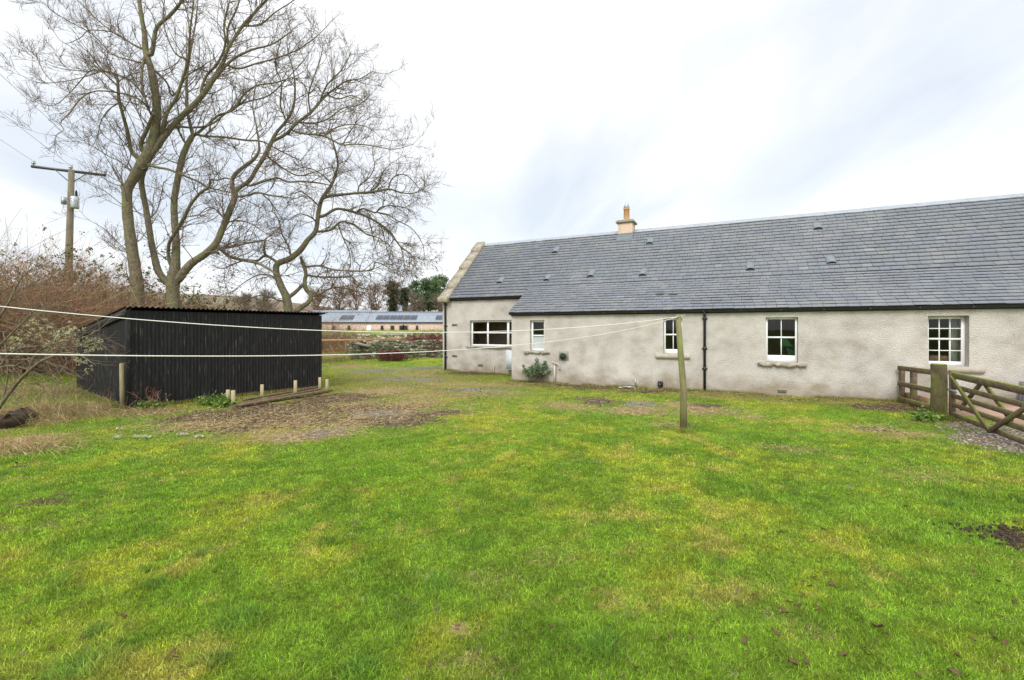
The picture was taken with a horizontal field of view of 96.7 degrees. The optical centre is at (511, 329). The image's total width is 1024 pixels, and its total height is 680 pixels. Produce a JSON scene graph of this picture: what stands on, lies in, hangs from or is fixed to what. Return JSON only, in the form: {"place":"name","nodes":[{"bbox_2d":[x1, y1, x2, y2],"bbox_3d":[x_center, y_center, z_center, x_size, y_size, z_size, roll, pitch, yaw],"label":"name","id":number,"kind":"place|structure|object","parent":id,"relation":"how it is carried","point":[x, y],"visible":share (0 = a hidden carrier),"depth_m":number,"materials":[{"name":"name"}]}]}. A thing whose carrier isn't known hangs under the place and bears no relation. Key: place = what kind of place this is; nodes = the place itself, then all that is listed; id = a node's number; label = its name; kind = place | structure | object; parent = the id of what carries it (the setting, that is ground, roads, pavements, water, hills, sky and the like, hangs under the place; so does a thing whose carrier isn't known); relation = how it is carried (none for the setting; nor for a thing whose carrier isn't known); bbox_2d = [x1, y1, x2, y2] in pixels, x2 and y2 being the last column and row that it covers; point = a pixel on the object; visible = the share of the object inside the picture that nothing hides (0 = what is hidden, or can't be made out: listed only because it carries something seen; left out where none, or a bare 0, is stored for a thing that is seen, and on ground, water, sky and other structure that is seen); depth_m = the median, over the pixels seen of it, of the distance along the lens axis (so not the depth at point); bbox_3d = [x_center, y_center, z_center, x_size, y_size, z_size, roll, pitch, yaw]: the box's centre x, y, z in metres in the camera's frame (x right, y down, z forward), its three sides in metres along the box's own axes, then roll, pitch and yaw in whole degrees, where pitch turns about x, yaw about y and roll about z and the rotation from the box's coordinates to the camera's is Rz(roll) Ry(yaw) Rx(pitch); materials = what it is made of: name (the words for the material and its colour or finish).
{"place":"outdoors","nodes":[
{"label":"outdoors","id":0,"kind":"place"},
{"bbox_2d":[9,292,347,311],"bbox_3d":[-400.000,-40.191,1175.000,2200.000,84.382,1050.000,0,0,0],"label":"hill","id":1,"kind":"structure","parent":0,"point":[280,303],"depth_m":799.34,"materials":[{"name":"brown plant"}]},
{"bbox_2d":[0,330,1023,679],"bbox_3d":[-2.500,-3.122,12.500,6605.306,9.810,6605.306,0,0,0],"label":"ground","id":2,"kind":"structure","parent":0,"point":[408,372],"depth_m":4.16,"materials":[{"name":"green plant"}]},
{"bbox_2d":[0,407,38,428],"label":"rotten log","id":3,"kind":"object","parent":2,"relation":"on","point":[7,421],"visible":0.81,"depth_m":8.12,"materials":[{"name":"brown wood"}]},
{"bbox_2d":[0,375,94,404],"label":"dead grass","id":4,"kind":"structure","parent":2,"relation":"on","point":[27,388],"depth_m":11.62,"materials":[{"name":"beige plant"}]},
{"bbox_2d":[0,425,115,462],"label":"dead grass","id":5,"kind":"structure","parent":2,"relation":"on","point":[17,445],"depth_m":6.65,"materials":[{"name":"beige plant"}]},
{"bbox_2d":[0,250,133,409],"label":"lichen shrub","id":6,"kind":"object","parent":2,"relation":"on","point":[29,368],"visible":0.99,"depth_m":8.56,"materials":[{"name":"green plant"}]},
{"bbox_2d":[31,160,106,286],"bbox_3d":[-24.255,-3.981,24.920,3.162,10.200,0.654,0,0,-21],"label":"utility pole","id":7,"kind":"object","parent":2,"relation":"on","point":[69,217],"visible":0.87,"depth_m":24.89,"materials":[{"name":"brown wood"}]},
{"bbox_2d":[0,74,103,168],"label":"power line","id":8,"kind":"object","parent":7,"relation":"attached to","point":[42,113],"visible":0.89,"depth_m":18.30,"materials":[{"name":"black plastic"}]},
{"bbox_2d":[0,391,144,432],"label":"dead grass","id":9,"kind":"structure","parent":2,"relation":"on","point":[55,412],"depth_m":9.10,"materials":[{"name":"beige plant"}]},
{"bbox_2d":[3,227,202,327],"bbox_3d":[-19.795,-1.537,15.765,12.754,5.787,11.145,0,0,0],"label":"bramble","id":10,"kind":"object","parent":2,"relation":"on","point":[54,266],"visible":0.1,"depth_m":16.84,"materials":[{"name":"brown plant"}]},
{"bbox_2d":[119,363,124,408],"bbox_3d":[-8.642,1.299,10.095,0.104,1.109,0.104,0,1,-17],"label":"post","id":11,"kind":"object","parent":2,"relation":"on","point":[122,380],"visible":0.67,"depth_m":10.05,"materials":[{"name":"beige wood"}]},
{"bbox_2d":[0,209,245,382],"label":"bramble thicket","id":12,"kind":"object","parent":2,"relation":"on","point":[32,293],"visible":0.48,"depth_m":14.97,"materials":[{"name":"brown plant"}]},
{"bbox_2d":[0,238,247,340],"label":"bush","id":13,"kind":"object","parent":2,"relation":"on","point":[148,288],"visible":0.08,"depth_m":19.12,"materials":[{"name":"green plant"}]},
{"bbox_2d":[62,245,219,315],"bbox_3d":[-16.037,-1.025,18.578,6.305,4.641,5.643,0,0,0],"label":"sapling","id":14,"kind":"object","parent":2,"relation":"on","point":[126,287],"visible":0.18,"depth_m":18.21,"materials":[{"name":"brown plant"}]},
{"bbox_2d":[129,387,153,409],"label":"dead weed","id":15,"kind":"object","parent":2,"relation":"on","point":[147,396],"visible":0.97,"depth_m":9.83,"materials":[{"name":"brown plant"}]},
{"bbox_2d":[135,397,172,409],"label":"weed clump","id":16,"kind":"object","parent":2,"relation":"on","point":[154,404],"visible":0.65,"depth_m":9.91,"materials":[{"name":"green plant"}]},
{"bbox_2d":[149,389,170,404],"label":"dead weed","id":17,"kind":"object","parent":2,"relation":"on","point":[158,397],"visible":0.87,"depth_m":10.02,"materials":[{"name":"brown plant"}]},
{"bbox_2d":[101,402,226,415],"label":"dead grass","id":18,"kind":"structure","parent":2,"relation":"on","point":[152,409],"depth_m":9.65,"materials":[{"name":"beige plant"}]},
{"bbox_2d":[73,273,270,314],"bbox_3d":[-15.578,0.109,19.829,11.298,5.716,8.990,0,0,0],"label":"brown bush","id":19,"kind":"object","parent":2,"relation":"on","point":[185,301],"visible":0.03,"depth_m":19.85,"materials":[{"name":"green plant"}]},
{"bbox_2d":[0,0,347,307],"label":"bare tree","id":20,"kind":"object","parent":2,"relation":"on","point":[158,135],"visible":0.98,"depth_m":16.50,"materials":[{"name":"brown plant"}]},
{"bbox_2d":[73,306,327,408],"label":"shed","id":21,"kind":"structure","parent":2,"relation":"on","point":[182,378],"depth_m":11.33,"materials":[{"name":"black wood"}]},
{"bbox_2d":[192,389,225,405],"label":"weed clump","id":22,"kind":"object","parent":2,"relation":"on","point":[207,401],"visible":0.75,"depth_m":10.49,"materials":[{"name":"green plant"}]},
{"bbox_2d":[181,298,248,310],"bbox_3d":[-19.125,-0.338,29.079,7.185,3.673,5.771,0,0,0],"label":"gorse bush","id":23,"kind":"object","parent":2,"relation":"on","point":[227,302],"depth_m":29.40,"materials":[{"name":"brown plant"}]},
{"bbox_2d":[210,393,237,406],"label":"weed clump","id":24,"kind":"object","parent":2,"relation":"on","point":[223,402],"visible":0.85,"depth_m":10.32,"materials":[{"name":"green plant"}]},
{"bbox_2d":[231,390,235,404],"bbox_3d":[-6.346,1.612,10.367,0.080,0.464,0.050,-2,1,-17],"label":"stake","id":25,"kind":"object","parent":2,"relation":"on","point":[233,397],"visible":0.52,"depth_m":10.35,"materials":[{"name":"beige wood"}]},
{"bbox_2d":[228,291,256,310],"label":"bare tree","id":26,"kind":"object","parent":2,"relation":"on","point":[245,304],"visible":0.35,"depth_m":111.73,"materials":[{"name":"brown plant"}]},
{"bbox_2d":[260,384,263,397],"bbox_3d":[-6.340,1.609,11.544,0.075,0.441,0.050,-1,-1,-17],"label":"stake","id":27,"kind":"object","parent":2,"relation":"on","point":[261,389],"visible":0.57,"depth_m":11.52,"materials":[{"name":"beige wood"}]},
{"bbox_2d":[246,285,279,310],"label":"bare tree","id":28,"kind":"object","parent":2,"relation":"on","point":[265,299],"visible":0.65,"depth_m":109.75,"materials":[{"name":"brown plant"}]},
{"bbox_2d":[89,0,437,308],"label":"bare tree","id":29,"kind":"object","parent":2,"relation":"on","point":[177,274],"visible":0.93,"depth_m":17.66,"materials":[{"name":"brown plant"}]},
{"bbox_2d":[242,386,317,400],"bbox_3d":[-6.139,1.699,12.306,0.104,0.042,2.680,0,0,16],"label":"plank","id":30,"kind":"object","parent":2,"relation":"on","point":[279,393],"visible":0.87,"depth_m":12.06,"materials":[{"name":"brown wood"}]},
{"bbox_2d":[239,388,321,403],"bbox_3d":[-5.860,1.691,11.734,0.123,0.055,2.669,0,0,16],"label":"plank","id":31,"kind":"object","parent":2,"relation":"on","point":[300,392],"visible":0.73,"depth_m":11.71,"materials":[{"name":"brown wood"}]},
{"bbox_2d":[236,389,331,405],"bbox_3d":[-5.585,1.680,11.426,0.166,0.056,2.820,0,0,21],"label":"plank","id":32,"kind":"object","parent":2,"relation":"on","point":[278,398],"visible":1,"depth_m":11.13,"materials":[{"name":"brown wood"}]},
{"bbox_2d":[294,380,296,391],"bbox_3d":[-5.766,1.592,12.112,0.080,0.492,0.050,0,0,-17],"label":"stake","id":33,"kind":"object","parent":2,"relation":"on","point":[295,385],"visible":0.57,"depth_m":12.09,"materials":[{"name":"beige wood"}]},
{"bbox_2d":[185,303,406,353],"bbox_3d":[-22.022,-0.073,31.576,28.628,5.349,12.090,0,0,-15],"label":"scrub","id":34,"kind":"object","parent":2,"relation":"on","point":[337,336],"visible":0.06,"depth_m":32.52,"materials":[{"name":"plant"}]},
{"bbox_2d":[305,285,331,309],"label":"bare tree","id":35,"kind":"object","parent":2,"relation":"on","point":[315,300],"visible":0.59,"depth_m":115.57,"materials":[{"name":"brown plant"}]},
{"bbox_2d":[318,377,321,387],"bbox_3d":[-5.550,1.609,13.149,0.080,0.470,0.050,-1,2,-17],"label":"stake","id":36,"kind":"object","parent":2,"relation":"on","point":[319,383],"visible":0.57,"depth_m":13.12,"materials":[{"name":"beige wood"}]},
{"bbox_2d":[200,110,449,320],"bbox_3d":[-7.931,-4.239,19.813,11.321,12.052,4.908,0,0,0],"label":"bare tree","id":37,"kind":"object","parent":2,"relation":"on","point":[286,300],"visible":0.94,"depth_m":19.38,"materials":[{"name":"brown plant"}]},
{"bbox_2d":[325,379,328,388],"bbox_3d":[-5.233,1.622,12.873,0.080,0.444,0.050,0,2,-17],"label":"stake","id":38,"kind":"object","parent":2,"relation":"on","point":[326,383],"visible":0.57,"depth_m":12.85,"materials":[{"name":"beige wood"}]},
{"bbox_2d":[325,281,351,309],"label":"bare tree","id":39,"kind":"object","parent":2,"relation":"on","point":[339,307],"visible":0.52,"depth_m":121.30,"materials":[{"name":"brown plant"}]},
{"bbox_2d":[322,351,379,363],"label":"bracken","id":40,"kind":"object","parent":2,"relation":"on","point":[336,359],"visible":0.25,"depth_m":23.49,"materials":[{"name":"brown plant"}]},
{"bbox_2d":[341,277,368,309],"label":"bare tree","id":41,"kind":"object","parent":2,"relation":"on","point":[355,296],"visible":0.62,"depth_m":117.42,"materials":[{"name":"brown plant"}]},
{"bbox_2d":[322,337,405,353],"bbox_3d":[-7.872,1.283,34.107,17.162,2.019,14.025,0,0,-11],"label":"bracken","id":42,"kind":"object","parent":2,"relation":"on","point":[332,350],"visible":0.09,"depth_m":30.73,"materials":[{"name":"brown plant"}]},
{"bbox_2d":[362,280,389,309],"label":"bare tree","id":43,"kind":"object","parent":2,"relation":"on","point":[374,301],"visible":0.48,"depth_m":119.59,"materials":[{"name":"brown plant"}]},
{"bbox_2d":[311,310,442,329],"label":"stone steading","id":44,"kind":"structure","parent":2,"relation":"on","point":[380,320],"depth_m":100.60,"materials":[{"name":"beige stone"}]},
{"bbox_2d":[322,333,442,342],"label":"drystone wall","id":45,"kind":"structure","parent":2,"relation":"on","point":[397,335],"depth_m":44.67,"materials":[{"name":"grey stone"}]},
{"bbox_2d":[322,336,442,353],"bbox_3d":[-8.567,1.133,29.602,10.642,1.537,0.895,0,0,-2],"label":"rail fence","id":46,"kind":"object","parent":2,"relation":"on","point":[346,343],"visible":0.24,"depth_m":29.40,"materials":[{"name":"brown wood"}]},
{"bbox_2d":[366,347,417,361],"bbox_3d":[-6.239,1.360,23.959,2.347,1.096,2.351,0,0,13],"label":"red bush","id":47,"kind":"object","parent":2,"relation":"on","point":[396,356],"visible":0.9,"depth_m":23.88,"materials":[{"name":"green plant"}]},
{"bbox_2d":[378,275,409,311],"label":"bare tree","id":48,"kind":"object","parent":2,"relation":"on","point":[391,303],"visible":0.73,"depth_m":133.98,"materials":[{"name":"green plant"}]},
{"bbox_2d":[347,340,442,359],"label":"drystone wall","id":49,"kind":"structure","parent":2,"relation":"on","point":[409,346],"depth_m":25.92,"materials":[{"name":"grey stone"}]},
{"bbox_2d":[355,343,370,346],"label":"stone slab","id":50,"kind":"structure","parent":49,"relation":"on","point":[364,345],"depth_m":24.75,"materials":[{"name":"grey stone"}]},
{"bbox_2d":[394,285,410,311],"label":"ivy tree","id":51,"kind":"object","parent":2,"relation":"on","point":[404,293],"visible":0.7,"depth_m":124.48,"materials":[{"name":"green plant"}]},
{"bbox_2d":[408,279,420,311],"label":"pine tree","id":52,"kind":"object","parent":2,"relation":"on","point":[412,287],"visible":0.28,"depth_m":139.31,"materials":[{"name":"green plant"}]},
{"bbox_2d":[402,292,427,311],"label":"bare tree","id":53,"kind":"object","parent":2,"relation":"on","point":[416,306],"visible":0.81,"depth_m":121.27,"materials":[{"name":"brown plant"}]},
{"bbox_2d":[398,328,432,341],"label":"red bush","id":54,"kind":"object","parent":2,"relation":"on","point":[413,338],"visible":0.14,"depth_m":27.76,"materials":[{"name":"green plant"}]},
{"bbox_2d":[405,329,442,357],"bbox_3d":[-4.655,0.778,27.345,4.234,2.007,3.843,0,0,0],"label":"red bush","id":55,"kind":"object","parent":2,"relation":"on","point":[436,337],"visible":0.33,"depth_m":26.86,"materials":[{"name":"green plant"}]},
{"bbox_2d":[414,289,440,311],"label":"pine tree","id":56,"kind":"object","parent":2,"relation":"on","point":[427,304],"visible":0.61,"depth_m":129.92,"materials":[{"name":"green plant"}]},
{"bbox_2d":[413,276,444,311],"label":"pine tree","id":57,"kind":"object","parent":2,"relation":"on","point":[426,284],"visible":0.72,"depth_m":136.25,"materials":[{"name":"green plant"}]},
{"bbox_2d":[428,292,442,311],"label":"bare tree","id":58,"kind":"object","parent":2,"relation":"on","point":[440,306],"visible":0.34,"depth_m":123.25,"materials":[{"name":"brown plant"}]},
{"bbox_2d":[431,274,448,311],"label":"pine tree","id":59,"kind":"object","parent":2,"relation":"on","point":[440,277],"visible":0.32,"depth_m":143.89,"materials":[{"name":"green plant"}]},
{"bbox_2d":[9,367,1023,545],"bbox_3d":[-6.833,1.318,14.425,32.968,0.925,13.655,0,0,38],"label":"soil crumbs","id":60,"kind":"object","parent":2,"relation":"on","point":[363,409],"visible":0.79,"depth_m":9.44,"materials":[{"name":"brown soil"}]},
{"bbox_2d":[67,368,971,433],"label":"edge grass","id":61,"kind":"structure","parent":2,"relation":"on","point":[952,418],"depth_m":11.60,"materials":[{"name":"plant"}]},
{"bbox_2d":[521,358,551,382],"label":"shrub","id":62,"kind":"object","parent":2,"relation":"on","point":[539,371],"visible":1,"depth_m":14.97,"materials":[{"name":"green plant"}]},
{"bbox_2d":[115,363,1003,447],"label":"straw litter","id":63,"kind":"object","parent":2,"relation":"on","point":[302,423],"visible":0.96,"depth_m":8.94,"materials":[{"name":"brown plant"}]},
{"bbox_2d":[675,314,686,430],"bbox_3d":[2.923,0.787,7.871,0.214,2.110,0.125,0,0,0],"label":"clothes post","id":64,"kind":"object","parent":2,"relation":"on","point":[683,396],"visible":0.93,"depth_m":7.82,"materials":[{"name":"brown wood"}]},
{"bbox_2d":[0,306,674,332],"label":"clothes line","id":65,"kind":"object","parent":64,"relation":"attached to","point":[312,330],"visible":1,"depth_m":5.60,"materials":[{"name":"plastic"}]},
{"bbox_2d":[0,317,676,356],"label":"clothes line","id":66,"kind":"object","parent":64,"relation":"attached to","point":[279,355],"visible":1,"depth_m":3.23,"materials":[{"name":"fabric"}]},
{"bbox_2d":[437,193,1023,402],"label":"cottage","id":67,"kind":"structure","parent":2,"relation":"on","point":[862,302],"depth_m":13.53,"materials":[{"name":"paint"}]},
{"bbox_2d":[466,320,511,348],"bbox_3d":[-0.605,0.189,17.656,2.639,1.113,0.252,0,0,26],"label":"window","id":68,"kind":"structure","parent":67,"relation":"in","point":[508,332],"depth_m":17.82,"materials":[{"name":"white paint"}]},
{"bbox_2d":[524,320,549,354],"bbox_3d":[0.860,0.261,15.283,0.914,1.156,0.250,0,0,26],"label":"window","id":69,"kind":"structure","parent":67,"relation":"in","point":[538,348],"depth_m":15.37,"materials":[{"name":"white paint"}]},
{"bbox_2d":[655,318,689,358],"bbox_3d":[4.748,0.257,13.423,0.958,1.182,0.232,0,0,26],"label":"window","id":70,"kind":"structure","parent":67,"relation":"in","point":[668,353],"depth_m":13.48,"materials":[{"name":"white paint"}]},
{"bbox_2d":[758,317,806,367],"bbox_3d":[7.236,0.345,12.215,1.139,1.351,0.250,0,0,26],"label":"window","id":71,"kind":"structure","parent":67,"relation":"in","point":[771,360],"depth_m":12.24,"materials":[{"name":"white paint"}]},
{"bbox_2d":[780,334,794,354],"bbox_3d":[7.725,0.523,12.690,0.430,0.800,0.130,0,0,26],"label":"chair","id":72,"kind":"object","parent":67,"relation":"in","point":[785,342],"visible":0.64,"depth_m":12.69,"materials":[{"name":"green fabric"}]},
{"bbox_2d":[929,355,947,360],"bbox_3d":[10.607,0.848,11.320,0.420,0.420,0.400,0,0,26],"label":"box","id":73,"kind":"object","parent":67,"relation":"in","point":[935,357],"visible":0.35,"depth_m":11.23,"materials":[{"name":"brown cardboard"}]},
{"bbox_2d":[914,316,985,372],"bbox_3d":[10.306,0.337,10.792,1.249,1.328,0.312,0,0,26],"label":"window","id":74,"kind":"structure","parent":67,"relation":"in","point":[962,318],"depth_m":10.80,"materials":[{"name":"white paint"}]},
{"bbox_2d":[948,319,959,361],"bbox_3d":[10.779,0.363,11.037,0.300,1.589,0.060,0,0,26],"label":"curtain","id":75,"kind":"object","parent":67,"relation":"hanging from","point":[955,344],"visible":0.21,"depth_m":11.05,"materials":[{"name":"fabric"}]},
{"bbox_2d":[742,636,747,643],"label":"dead leaf","id":76,"kind":"object","parent":2,"relation":"on","point":[745,639],"visible":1,"depth_m":2.54,"materials":[{"name":"brown plant"}]},
{"bbox_2d":[789,657,798,665],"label":"dead leaf","id":77,"kind":"object","parent":2,"relation":"on","point":[792,660],"visible":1,"depth_m":2.38,"materials":[{"name":"brown plant"}]},
{"bbox_2d":[870,622,883,626],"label":"dead leaf","id":78,"kind":"object","parent":2,"relation":"on","point":[877,625],"visible":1,"depth_m":2.63,"materials":[{"name":"brown plant"}]},
{"bbox_2d":[897,366,930,409],"bbox_3d":[9.072,1.317,10.189,0.169,0.994,1.874,0,0,23],"label":"fence","id":79,"kind":"object","parent":2,"relation":"on","point":[912,385],"visible":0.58,"depth_m":10.37,"materials":[{"name":"brown wood"}]},
{"bbox_2d":[898,405,946,421],"bbox_3d":[8.023,1.620,8.793,0.857,0.329,0.459,0,0,0],"label":"weed clump","id":80,"kind":"object","parent":2,"relation":"on","point":[923,416],"visible":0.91,"depth_m":8.76,"materials":[{"name":"green plant"}]},
{"bbox_2d":[905,392,962,409],"bbox_3d":[9.728,1.651,10.643,1.544,0.298,0.863,0,0,-24],"label":"sleeper edging","id":81,"kind":"object","parent":2,"relation":"on","point":[923,398],"visible":0.25,"depth_m":10.36,"materials":[{"name":"brown wood"}]},
{"bbox_2d":[930,363,947,414],"bbox_3d":[8.580,1.272,9.152,0.278,1.181,0.270,0,0,0],"label":"gatepost","id":82,"kind":"object","parent":2,"relation":"on","point":[939,389],"visible":0.82,"depth_m":9.06,"materials":[{"name":"green wood"}]},
{"bbox_2d":[948,668,961,675],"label":"dead leaf","id":83,"kind":"object","parent":2,"relation":"on","point":[957,672],"visible":1,"depth_m":2.28,"materials":[{"name":"brown plant"}]},
{"bbox_2d":[926,520,1023,550],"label":"mud","id":84,"kind":"structure","parent":2,"relation":"on","point":[1006,532],"depth_m":3.93,"materials":[{"name":"brown soil"}]},
{"bbox_2d":[946,419,1023,453],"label":"gravel","id":85,"kind":"structure","parent":2,"relation":"on","point":[1006,443],"depth_m":7.31,"materials":[{"name":"grey gravel"}]},
{"bbox_2d":[948,370,1023,444],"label":"gate","id":86,"kind":"structure","parent":2,"relation":"on","point":[1009,415],"depth_m":7.61,"materials":[{"name":"brown wood"}]},
{"bbox_2d":[0,361,1023,450],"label":"grass","id":87,"kind":"structure","parent":0,"point":[589,425],"depth_m":8.11,"materials":[{"name":"green plant"}]},
{"bbox_2d":[0,0,1023,311],"label":"sky","id":88,"kind":"structure","parent":0,"point":[550,116],"materials":[{"name":"white"}]},
{"bbox_2d":[948,402,1023,424],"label":"paving","id":89,"kind":"structure","parent":0,"point":[998,414],"depth_m":9.38,"materials":[{"name":"beige stone"}]},
{"bbox_2d":[1016,381,1023,399],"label":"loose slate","id":90,"kind":"object","parent":89,"relation":"on","point":[1017,395],"visible":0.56,"depth_m":9.89,"materials":[{"name":"grey stone"}]},
{"bbox_2d":[1018,383,1023,400],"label":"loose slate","id":91,"kind":"object","parent":89,"relation":"on","point":[1020,395],"visible":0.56,"depth_m":9.87,"materials":[{"name":"grey stone"}]}
]}

